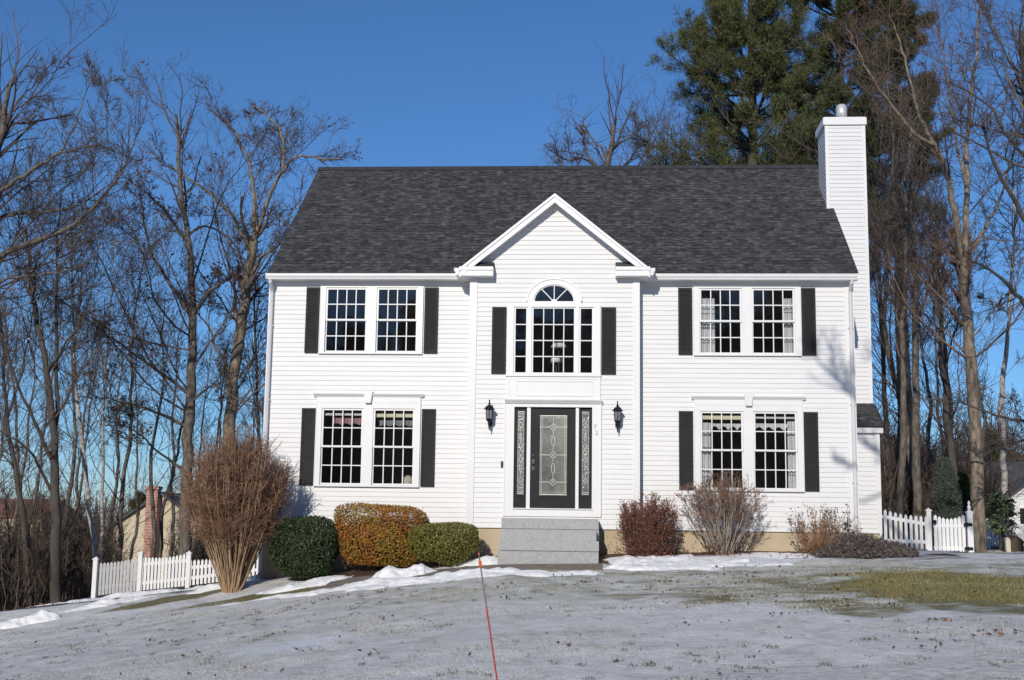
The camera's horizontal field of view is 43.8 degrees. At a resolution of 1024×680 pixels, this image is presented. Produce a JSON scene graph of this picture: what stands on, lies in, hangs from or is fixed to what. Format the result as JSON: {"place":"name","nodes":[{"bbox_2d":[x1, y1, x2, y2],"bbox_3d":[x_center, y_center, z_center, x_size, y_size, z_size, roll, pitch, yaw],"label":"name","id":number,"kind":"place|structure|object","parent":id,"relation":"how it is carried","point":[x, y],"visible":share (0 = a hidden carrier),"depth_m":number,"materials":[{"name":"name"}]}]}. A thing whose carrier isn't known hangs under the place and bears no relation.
{"place":"outdoors","nodes":[
{"label":"outdoors","id":0,"kind":"place"},
{"bbox_2d":[319,563,601,588],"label":"path","id":1,"kind":"structure","parent":0,"point":[546,567],"depth_m":24.02,"materials":[{"name":"concrete"}]},
{"bbox_2d":[0,545,1023,679],"bbox_3d":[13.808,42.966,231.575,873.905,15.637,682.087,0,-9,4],"label":"ground","id":2,"kind":"structure","parent":0,"point":[798,656],"depth_m":16.22,"materials":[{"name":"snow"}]},
{"bbox_2d":[0,302,58,535],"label":"bare tree","id":3,"kind":"object","parent":2,"relation":"on","point":[2,450],"visible":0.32,"depth_m":48.37,"materials":[{"name":"grey plant"}]},
{"bbox_2d":[0,609,61,628],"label":"snow bank","id":4,"kind":"structure","parent":2,"relation":"on","point":[42,615],"depth_m":24.69,"materials":[{"name":"snow"}]},
{"bbox_2d":[0,499,74,552],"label":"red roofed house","id":5,"kind":"structure","parent":2,"relation":"on","point":[2,506],"depth_m":120.66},
{"bbox_2d":[0,312,76,550],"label":"bare tree","id":6,"kind":"object","parent":2,"relation":"on","point":[26,452],"visible":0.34,"depth_m":52.10,"materials":[{"name":"grey plant"}]},
{"bbox_2d":[0,265,78,601],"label":"bare tree","id":7,"kind":"object","parent":2,"relation":"on","point":[16,431],"visible":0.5,"depth_m":41.62,"materials":[{"name":"grey plant"}]},
{"bbox_2d":[0,235,107,606],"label":"bare tree","id":8,"kind":"object","parent":2,"relation":"on","point":[28,582],"visible":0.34,"depth_m":36.46,"materials":[{"name":"grey plant"}]},
{"bbox_2d":[0,261,136,538],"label":"bare tree","id":9,"kind":"object","parent":2,"relation":"on","point":[38,472],"visible":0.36,"depth_m":45.69,"materials":[{"name":"grey plant"}]},
{"bbox_2d":[26,303,122,593],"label":"bare tree","id":10,"kind":"object","parent":2,"relation":"on","point":[77,472],"visible":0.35,"depth_m":47.54,"materials":[{"name":"grey plant"}]},
{"bbox_2d":[0,144,157,602],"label":"bare tree","id":11,"kind":"object","parent":2,"relation":"on","point":[56,526],"visible":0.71,"depth_m":33.69,"materials":[{"name":"brown plant"}]},
{"bbox_2d":[0,0,162,357],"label":"bare tree","id":12,"kind":"object","parent":2,"relation":"on","point":[5,128],"visible":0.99,"depth_m":32.68,"materials":[{"name":"brown plant"}]},
{"bbox_2d":[5,227,166,600],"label":"bare tree","id":13,"kind":"object","parent":2,"relation":"on","point":[75,439],"visible":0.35,"depth_m":43.53,"materials":[{"name":"grey plant"}]},
{"bbox_2d":[31,282,153,534],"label":"bare tree","id":14,"kind":"object","parent":2,"relation":"on","point":[81,484],"visible":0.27,"depth_m":53.70,"materials":[{"name":"grey plant"}]},
{"bbox_2d":[15,143,176,591],"bbox_3d":[-12.943,0.882,40.153,5.212,14.815,5.486,0,-9,4],"label":"bare tree","id":15,"kind":"object","parent":2,"relation":"on","point":[103,461],"visible":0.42,"depth_m":39.41,"materials":[{"name":"brown plant"}]},
{"bbox_2d":[0,137,193,594],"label":"bare tree","id":16,"kind":"object","parent":2,"relation":"on","point":[89,512],"visible":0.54,"depth_m":35.63,"materials":[{"name":"brown plant"}]},
{"bbox_2d":[57,595,156,614],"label":"snow bank","id":17,"kind":"structure","parent":2,"relation":"on","point":[102,603],"depth_m":25.63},
{"bbox_2d":[65,307,185,582],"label":"bare tree","id":18,"kind":"object","parent":2,"relation":"on","point":[113,502],"visible":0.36,"depth_m":51.45,"materials":[{"name":"grey plant"}]},
{"bbox_2d":[69,588,188,602],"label":"snow bank","id":19,"kind":"structure","parent":2,"relation":"on","point":[123,594],"depth_m":28.44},
{"bbox_2d":[0,465,258,610],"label":"underbrush","id":20,"kind":"object","parent":2,"relation":"on","point":[76,568],"visible":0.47,"depth_m":37.43,"materials":[{"name":"plant"}]},
{"bbox_2d":[64,192,201,591],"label":"bare tree","id":21,"kind":"object","parent":2,"relation":"on","point":[123,486],"visible":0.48,"depth_m":42.34,"materials":[{"name":"brown plant"}]},
{"bbox_2d":[99,298,180,590],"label":"bare tree","id":22,"kind":"object","parent":2,"relation":"on","point":[137,505],"visible":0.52,"depth_m":46.44,"materials":[{"name":"brown plant"}]},
{"bbox_2d":[78,269,215,586],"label":"bare tree","id":23,"kind":"object","parent":2,"relation":"on","point":[154,526],"visible":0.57,"depth_m":43.51,"materials":[{"name":"brown plant"}]},
{"bbox_2d":[112,486,204,579],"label":"tan house","id":24,"kind":"structure","parent":2,"relation":"on","point":[144,508],"depth_m":89.30,"materials":[{"name":"wood"}]},
{"bbox_2d":[91,551,258,597],"bbox_3d":[-8.187,5.855,31.537,4.195,1.575,0.787,2,-9,-8],"label":"picket fence","id":25,"kind":"object","parent":2,"relation":"on","point":[139,582],"visible":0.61,"depth_m":31.61,"materials":[{"name":"white plastic"}]},
{"bbox_2d":[128,312,227,587],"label":"bare tree","id":26,"kind":"object","parent":2,"relation":"on","point":[178,446],"visible":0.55,"depth_m":41.42,"materials":[{"name":"brown plant"}]},
{"bbox_2d":[142,266,216,586],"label":"bare tree","id":27,"kind":"object","parent":2,"relation":"on","point":[162,514],"visible":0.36,"depth_m":48.03,"materials":[{"name":"brown plant"}]},
{"bbox_2d":[13,38,356,586],"bbox_3d":[-9.890,-1.429,36.663,11.756,17.263,8.745,-5,-10,33],"label":"bare tree","id":28,"kind":"object","parent":2,"relation":"on","point":[189,391],"visible":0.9,"depth_m":37.18,"materials":[{"name":"brown plant"}]},
{"bbox_2d":[168,310,246,547],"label":"bare tree","id":29,"kind":"object","parent":2,"relation":"on","point":[202,423],"visible":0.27,"depth_m":52.51,"materials":[{"name":"brown plant"}]},
{"bbox_2d":[158,308,266,582],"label":"bare tree","id":30,"kind":"object","parent":2,"relation":"on","point":[219,395],"visible":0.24,"depth_m":46.37,"materials":[{"name":"brown plant"}]},
{"bbox_2d":[176,328,265,583],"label":"bare tree","id":31,"kind":"object","parent":2,"relation":"on","point":[221,407],"visible":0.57,"depth_m":42.35,"materials":[{"name":"brown plant"}]},
{"bbox_2d":[187,580,264,593],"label":"snow bank","id":32,"kind":"structure","parent":2,"relation":"on","point":[208,587],"depth_m":25.69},
{"bbox_2d":[171,422,301,592],"bbox_3d":[-5.515,3.344,25.470,2.536,3.415,2.578,0,-9,4],"label":"bare shrub","id":33,"kind":"object","parent":2,"relation":"on","point":[237,503],"visible":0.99,"depth_m":25.03,"materials":[{"name":"plant"}]},
{"bbox_2d":[168,171,306,457],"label":"bare tree","id":34,"kind":"object","parent":2,"relation":"on","point":[256,394],"visible":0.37,"depth_m":42.27,"materials":[{"name":"brown plant"}]},
{"bbox_2d":[138,69,362,543],"bbox_3d":[-7.925,-0.484,38.436,6.917,15.945,5.918,0,-9,4],"label":"bare tree","id":35,"kind":"object","parent":2,"relation":"on","point":[232,409],"visible":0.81,"depth_m":38.66,"materials":[{"name":"beige plant"}]},
{"bbox_2d":[237,344,265,456],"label":"bare tree","id":36,"kind":"object","parent":2,"relation":"on","point":[252,403],"visible":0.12,"depth_m":47.35,"materials":[{"name":"brown plant"}]},
{"bbox_2d":[256,575,353,594],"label":"snow bank","id":37,"kind":"structure","parent":2,"relation":"on","point":[319,581],"depth_m":24.52,"materials":[{"name":"snow"}]},
{"bbox_2d":[268,515,342,580],"bbox_3d":[-4.095,4.175,25.497,1.486,1.329,1.328,0,-9,4],"label":"clipped shrub","id":38,"kind":"object","parent":2,"relation":"on","point":[307,548],"visible":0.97,"depth_m":25.04,"materials":[{"name":"green plant"}]},
{"bbox_2d":[280,577,402,597],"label":"snow bank","id":39,"kind":"structure","parent":2,"relation":"on","point":[372,581],"depth_m":23.16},
{"bbox_2d":[333,502,429,570],"bbox_3d":[-2.643,3.962,25.612,1.941,1.381,1.369,0,-9,4],"label":"clipped shrub","id":40,"kind":"object","parent":2,"relation":"on","point":[385,553],"visible":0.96,"depth_m":25.21,"materials":[{"name":"orange plant"}]},
{"bbox_2d":[372,563,436,577],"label":"snow bank","id":41,"kind":"structure","parent":2,"relation":"on","point":[389,571],"depth_m":24.05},
{"bbox_2d":[344,567,521,592],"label":"snow bank","id":42,"kind":"structure","parent":2,"relation":"on","point":[441,576],"depth_m":22.84,"materials":[{"name":"snow"}]},
{"bbox_2d":[407,521,479,566],"bbox_3d":[-1.345,4.038,25.076,1.477,0.934,1.261,0,-9,4],"label":"clipped shrub","id":43,"kind":"object","parent":2,"relation":"on","point":[442,546],"visible":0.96,"depth_m":24.69,"materials":[{"name":"green plant"}]},
{"bbox_2d":[451,555,496,567],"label":"snow bank","id":44,"kind":"structure","parent":2,"relation":"on","point":[488,560],"depth_m":24.75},
{"bbox_2d":[398,570,569,585],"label":"snow bank","id":45,"kind":"structure","parent":2,"relation":"on","point":[531,573],"depth_m":22.58,"materials":[{"name":"snow"}]},
{"bbox_2d":[478,553,497,679],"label":"snow stake","id":46,"kind":"object","parent":2,"relation":"on","point":[480,563],"visible":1,"depth_m":6.83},
{"bbox_2d":[0,566,1005,679],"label":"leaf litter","id":47,"kind":"object","parent":2,"relation":"on","point":[490,624],"visible":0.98,"depth_m":18.46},
{"bbox_2d":[5,550,1022,635],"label":"leaf litter","id":48,"kind":"object","parent":2,"relation":"on","point":[1000,633],"visible":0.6,"depth_m":19.23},
{"bbox_2d":[8,387,1023,590],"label":"distant woods","id":49,"kind":"object","parent":2,"relation":"on","point":[1018,447],"visible":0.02,"depth_m":121.99,"materials":[{"name":"plant"}]},
{"bbox_2d":[12,567,1023,679],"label":"leaf litter","id":50,"kind":"object","parent":2,"relation":"on","point":[506,597],"visible":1,"depth_m":16.71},
{"bbox_2d":[497,518,598,564],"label":"front steps","id":51,"kind":"structure","parent":2,"relation":"on","point":[536,541],"depth_m":24.68,"materials":[{"name":"concrete"}]},
{"bbox_2d":[256,104,884,579],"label":"house","id":52,"kind":"structure","parent":2,"relation":"on","point":[444,304],"depth_m":26.82,"materials":[{"name":"white"}]},
{"bbox_2d":[313,402,420,487],"bbox_3d":[-3.040,2.201,26.771,2.224,1.765,0.123,0,-9,4],"label":"window","id":53,"kind":"structure","parent":52,"relation":"in","point":[369,410],"depth_m":26.77,"materials":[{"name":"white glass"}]},
{"bbox_2d":[318,286,423,353],"bbox_3d":[-3.003,-0.424,27.168,2.224,1.465,0.123,0,-9,4],"label":"window","id":54,"kind":"structure","parent":52,"relation":"in","point":[371,304],"depth_m":27.16,"materials":[{"name":"white glass"}]},
{"bbox_2d":[379,420,412,426],"bbox_3d":[-2.433,1.763,26.913,0.750,0.130,0.023,0,-9,4],"label":"valance","id":55,"kind":"object","parent":52,"relation":"attached to","point":[409,423],"visible":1,"depth_m":26.92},
{"bbox_2d":[484,399,494,429],"bbox_3d":[-0.462,1.539,26.131,0.216,0.630,0.333,0,-9,4],"label":"wall lantern","id":56,"kind":"object","parent":52,"relation":"attached to","point":[489,408],"depth_m":26.05,"materials":[{"name":"black metal"}]},
{"bbox_2d":[530,407,575,508],"bbox_3d":[0.838,2.411,26.112,0.923,2.068,0.115,0,-9,4],"label":"front door","id":57,"kind":"structure","parent":52,"relation":"in","point":[553,429],"depth_m":26.13,"materials":[{"name":"black paint"}]},
{"bbox_2d":[506,278,600,376],"bbox_3d":[0.868,-0.269,26.474,1.962,2.077,0.110,0,-9,4],"label":"arched window","id":58,"kind":"structure","parent":52,"relation":"in","point":[531,304],"depth_m":26.46,"materials":[{"name":"white glass"}]},
{"bbox_2d":[702,422,710,486],"bbox_3d":[4.010,2.426,26.408,0.220,1.430,0.056,0,-9,4],"label":"curtain","id":59,"kind":"object","parent":52,"relation":"hanging from","point":[706,457],"visible":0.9,"depth_m":26.42,"materials":[{"name":"fabric"}]},
{"bbox_2d":[701,298,714,351],"bbox_3d":[4.104,-0.258,26.810,0.330,1.260,0.056,0,-9,4],"label":"curtain","id":60,"kind":"object","parent":52,"relation":"hanging from","point":[705,329],"visible":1,"depth_m":26.82,"materials":[{"name":"fabric"}]},
{"bbox_2d":[693,286,801,355],"bbox_3d":[4.920,-0.390,26.644,2.224,1.465,0.123,0,-9,4],"label":"window","id":61,"kind":"structure","parent":52,"relation":"in","point":[746,296],"depth_m":26.63,"materials":[{"name":"white glass"}]},
{"bbox_2d":[694,405,804,491],"bbox_3d":[4.882,2.235,26.247,2.224,1.765,0.123,0,-9,4],"label":"window","id":62,"kind":"structure","parent":52,"relation":"in","point":[748,449],"depth_m":26.25,"materials":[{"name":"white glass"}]},
{"bbox_2d":[783,298,793,352],"bbox_3d":[5.810,-0.250,26.697,0.230,1.260,0.056,0,-9,4],"label":"curtain","id":63,"kind":"object","parent":52,"relation":"hanging from","point":[788,332],"visible":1,"depth_m":26.70,"materials":[{"name":"fabric"}]},
{"bbox_2d":[787,421,795,487],"bbox_3d":[5.802,2.414,26.292,0.210,1.470,0.056,0,-9,4],"label":"curtain","id":64,"kind":"object","parent":52,"relation":"hanging from","point":[791,458],"visible":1,"depth_m":26.30,"materials":[{"name":"fabric"}]},
{"bbox_2d":[558,570,603,574],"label":"snow bank","id":65,"kind":"structure","parent":2,"relation":"on","point":[587,572],"depth_m":22.65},
{"bbox_2d":[533,41,743,165],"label":"bare tree","id":66,"kind":"object","parent":2,"relation":"on","point":[612,147],"visible":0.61,"depth_m":45.85,"materials":[{"name":"brown plant"}]},
{"bbox_2d":[599,58,679,163],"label":"bare tree","id":67,"kind":"object","parent":2,"relation":"on","point":[648,138],"visible":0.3,"depth_m":47.73,"materials":[{"name":"brown plant"}]},
{"bbox_2d":[599,491,709,557],"bbox_3d":[2.687,3.681,25.150,2.138,1.394,2.536,7,-11,-37],"label":"barberry shrub","id":68,"kind":"object","parent":2,"relation":"on","point":[651,537],"visible":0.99,"depth_m":24.96,"materials":[{"name":"red plant"}]},
{"bbox_2d":[602,564,720,570],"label":"snow bank","id":69,"kind":"structure","parent":2,"relation":"on","point":[631,567],"depth_m":23.46,"materials":[{"name":"snow"}]},
{"bbox_2d":[604,554,748,564],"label":"snow bank","id":70,"kind":"structure","parent":2,"relation":"on","point":[661,560],"depth_m":24.36,"materials":[{"name":"snow"}]},
{"bbox_2d":[608,73,747,164],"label":"bare tree","id":71,"kind":"object","parent":2,"relation":"on","point":[664,132],"visible":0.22,"depth_m":49.28,"materials":[{"name":"grey plant"}]},
{"bbox_2d":[632,90,743,164],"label":"bare tree","id":72,"kind":"object","parent":2,"relation":"on","point":[676,135],"visible":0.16,"depth_m":49.87,"materials":[{"name":"grey plant"}]},
{"bbox_2d":[675,469,772,555],"bbox_3d":[4.191,3.442,25.285,1.711,1.749,1.858,4,-9,-22],"label":"bare shrub","id":73,"kind":"object","parent":2,"relation":"on","point":[720,544],"visible":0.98,"depth_m":25.08,"materials":[{"name":"brown plant"}]},
{"bbox_2d":[667,562,804,566],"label":"snow bank","id":74,"kind":"structure","parent":2,"relation":"on","point":[723,564],"depth_m":23.66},
{"bbox_2d":[720,552,815,558],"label":"snow bank","id":75,"kind":"structure","parent":2,"relation":"on","point":[777,555],"depth_m":24.76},
{"bbox_2d":[625,0,926,227],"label":"pine tree","id":76,"kind":"object","parent":2,"relation":"on","point":[733,29],"visible":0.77,"depth_m":46.73,"materials":[{"name":"green plant"}]},
{"bbox_2d":[794,502,841,554],"bbox_3d":[5.961,3.723,24.945,0.993,1.076,0.950,0,-9,4],"label":"dead perennial","id":77,"kind":"object","parent":2,"relation":"on","point":[822,539],"visible":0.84,"depth_m":24.84,"materials":[{"name":"beige plant"}]},
{"bbox_2d":[786,503,861,548],"bbox_3d":[6.165,3.742,25.175,1.588,1.071,1.540,0,-9,4],"label":"bare shrub","id":78,"kind":"object","parent":2,"relation":"on","point":[846,524],"visible":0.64,"depth_m":25.10,"materials":[{"name":"brown plant"}]},
{"bbox_2d":[761,0,950,264],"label":"pine tree","id":79,"kind":"object","parent":2,"relation":"on","point":[827,80],"visible":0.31,"depth_m":49.98,"materials":[{"name":"green plant"}]},
{"bbox_2d":[808,530,919,558],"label":"creeping juniper","id":80,"kind":"object","parent":2,"relation":"on","point":[862,546],"visible":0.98,"depth_m":24.25,"materials":[{"name":"plant"}]},
{"bbox_2d":[738,13,1021,549],"bbox_3d":[10.877,-1.899,36.193,7.888,15.944,4.330,2,-9,-8],"label":"bare tree","id":81,"kind":"object","parent":2,"relation":"on","point":[916,474],"visible":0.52,"depth_m":36.38,"materials":[{"name":"grey plant"}]},
{"bbox_2d":[803,126,971,542],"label":"bare tree","id":82,"kind":"object","parent":2,"relation":"on","point":[884,390],"visible":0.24,"depth_m":40.32,"materials":[{"name":"brown plant"}]},
{"bbox_2d":[832,31,949,493],"bbox_3d":[11.251,-1.778,38.576,4.738,16.202,3.988,-2,-9,20],"label":"bare tree","id":83,"kind":"object","parent":2,"relation":"on","point":[895,385],"visible":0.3,"depth_m":38.81,"materials":[{"name":"grey plant"}]},
{"bbox_2d":[832,1,958,466],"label":"pine tree","id":84,"kind":"object","parent":2,"relation":"on","point":[910,24],"visible":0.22,"depth_m":53.53,"materials":[{"name":"green plant"}]},
{"bbox_2d":[870,177,929,447],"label":"bare tree","id":85,"kind":"object","parent":2,"relation":"on","point":[894,351],"visible":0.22,"depth_m":50.02,"materials":[{"name":"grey plant"}]},
{"bbox_2d":[838,25,962,538],"bbox_3d":[10.110,-1.274,36.147,5.716,14.656,5.495,0,-9,4],"label":"bare tree","id":86,"kind":"object","parent":2,"relation":"on","point":[900,325],"visible":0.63,"depth_m":35.26,"materials":[{"name":"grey plant"}]},
{"bbox_2d":[875,508,931,550],"bbox_3d":[9.344,4.602,30.373,1.653,1.398,0.186,4,-9,-20],"label":"picket fence","id":87,"kind":"object","parent":2,"relation":"on","point":[927,541],"visible":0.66,"depth_m":30.44,"materials":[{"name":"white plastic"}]},
{"bbox_2d":[797,568,1023,605],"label":"grass","id":88,"kind":"structure","parent":2,"relation":"on","point":[943,584],"depth_m":19.15,"materials":[{"name":"plant"}]},
{"bbox_2d":[869,230,954,497],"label":"bare tree","id":89,"kind":"object","parent":2,"relation":"on","point":[898,405],"visible":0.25,"depth_m":43.06,"materials":[{"name":"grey plant"}]},
{"bbox_2d":[811,0,1023,551],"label":"bare tree","id":90,"kind":"object","parent":2,"relation":"on","point":[962,293],"visible":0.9,"depth_m":32.51,"materials":[{"name":"beige plant"}]},
{"bbox_2d":[869,164,993,506],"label":"bare tree","id":91,"kind":"object","parent":2,"relation":"on","point":[925,370],"visible":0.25,"depth_m":41.93,"materials":[{"name":"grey plant"}]},
{"bbox_2d":[918,455,966,546],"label":"spruce","id":92,"kind":"object","parent":2,"relation":"on","point":[946,498],"visible":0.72,"depth_m":34.44,"materials":[{"name":"green plant"}]},
{"bbox_2d":[868,149,1017,456],"bbox_3d":[12.281,0.012,37.523,5.180,12.430,3.442,-6,-11,40],"label":"bare tree","id":93,"kind":"object","parent":2,"relation":"on","point":[945,357],"visible":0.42,"depth_m":37.13,"materials":[{"name":"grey plant"}]},
{"bbox_2d":[868,135,1020,483],"bbox_3d":[11.902,0.214,36.301,4.177,11.697,5.551,0,-9,4],"label":"bare tree","id":94,"kind":"object","parent":2,"relation":"on","point":[943,365],"visible":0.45,"depth_m":35.76,"materials":[{"name":"brown plant"}]},
{"bbox_2d":[870,0,1023,458],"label":"bare tree","id":95,"kind":"object","parent":2,"relation":"on","point":[1011,138],"visible":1,"depth_m":30.78,"materials":[{"name":"brown plant"}]},
{"bbox_2d":[874,371,1023,548],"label":"underbrush","id":96,"kind":"object","parent":2,"relation":"on","point":[989,482],"visible":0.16,"depth_m":39.56,"materials":[{"name":"plant"}]},
{"bbox_2d":[907,180,991,457],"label":"bare tree","id":97,"kind":"object","parent":2,"relation":"on","point":[938,386],"visible":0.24,"depth_m":53.81,"materials":[{"name":"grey plant"}]},
{"bbox_2d":[932,501,973,551],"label":"picket gate","id":98,"kind":"structure","parent":2,"relation":"on","point":[951,541],"depth_m":30.57,"materials":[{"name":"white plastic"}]},
{"bbox_2d":[888,220,1020,436],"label":"bare tree","id":99,"kind":"object","parent":2,"relation":"on","point":[952,296],"visible":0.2,"depth_m":45.98,"materials":[{"name":"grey plant"}]},
{"bbox_2d":[958,472,970,544],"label":"spruce","id":100,"kind":"object","parent":2,"relation":"on","point":[964,480],"visible":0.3,"depth_m":35.40,"materials":[{"name":"green plant"}]},
{"bbox_2d":[919,104,1023,547],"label":"birch","id":101,"kind":"object","parent":2,"relation":"on","point":[1004,471],"visible":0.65,"depth_m":37.08,"materials":[{"name":"brown plant"}]},
{"bbox_2d":[920,234,1023,495],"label":"bare tree","id":102,"kind":"object","parent":2,"relation":"on","point":[981,402],"visible":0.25,"depth_m":52.49,"materials":[{"name":"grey plant"}]},
{"bbox_2d":[958,462,1023,491],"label":"house","id":103,"kind":"structure","parent":2,"relation":"on","point":[1019,472],"depth_m":79.51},
{"bbox_2d":[985,425,1000,461],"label":"pine tree","id":104,"kind":"object","parent":2,"relation":"on","point":[998,445],"visible":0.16,"depth_m":84.30,"materials":[{"name":"green plant"}]},
{"bbox_2d":[984,490,1021,549],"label":"rhododendron","id":105,"kind":"object","parent":2,"relation":"on","point":[1006,508],"visible":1,"depth_m":32.85,"materials":[{"name":"green plant"}]},
{"bbox_2d":[986,518,1023,548],"bbox_3d":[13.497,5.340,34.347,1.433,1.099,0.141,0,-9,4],"label":"car","id":106,"kind":"object","parent":2,"relation":"on","point":[994,539],"visible":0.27,"depth_m":34.35,"materials":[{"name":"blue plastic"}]},
{"bbox_2d":[998,475,1023,544],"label":"front wing","id":107,"kind":"structure","parent":2,"relation":"on","point":[1020,502],"depth_m":73.54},
{"bbox_2d":[1001,535,1023,551],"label":"dog house","id":108,"kind":"structure","parent":2,"relation":"on","point":[1017,542],"depth_m":31.42,"materials":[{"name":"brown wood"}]},
{"bbox_2d":[0,0,1023,522],"label":"sky","id":109,"kind":"structure","parent":0,"point":[421,82],"materials":[{"name":"blue"}]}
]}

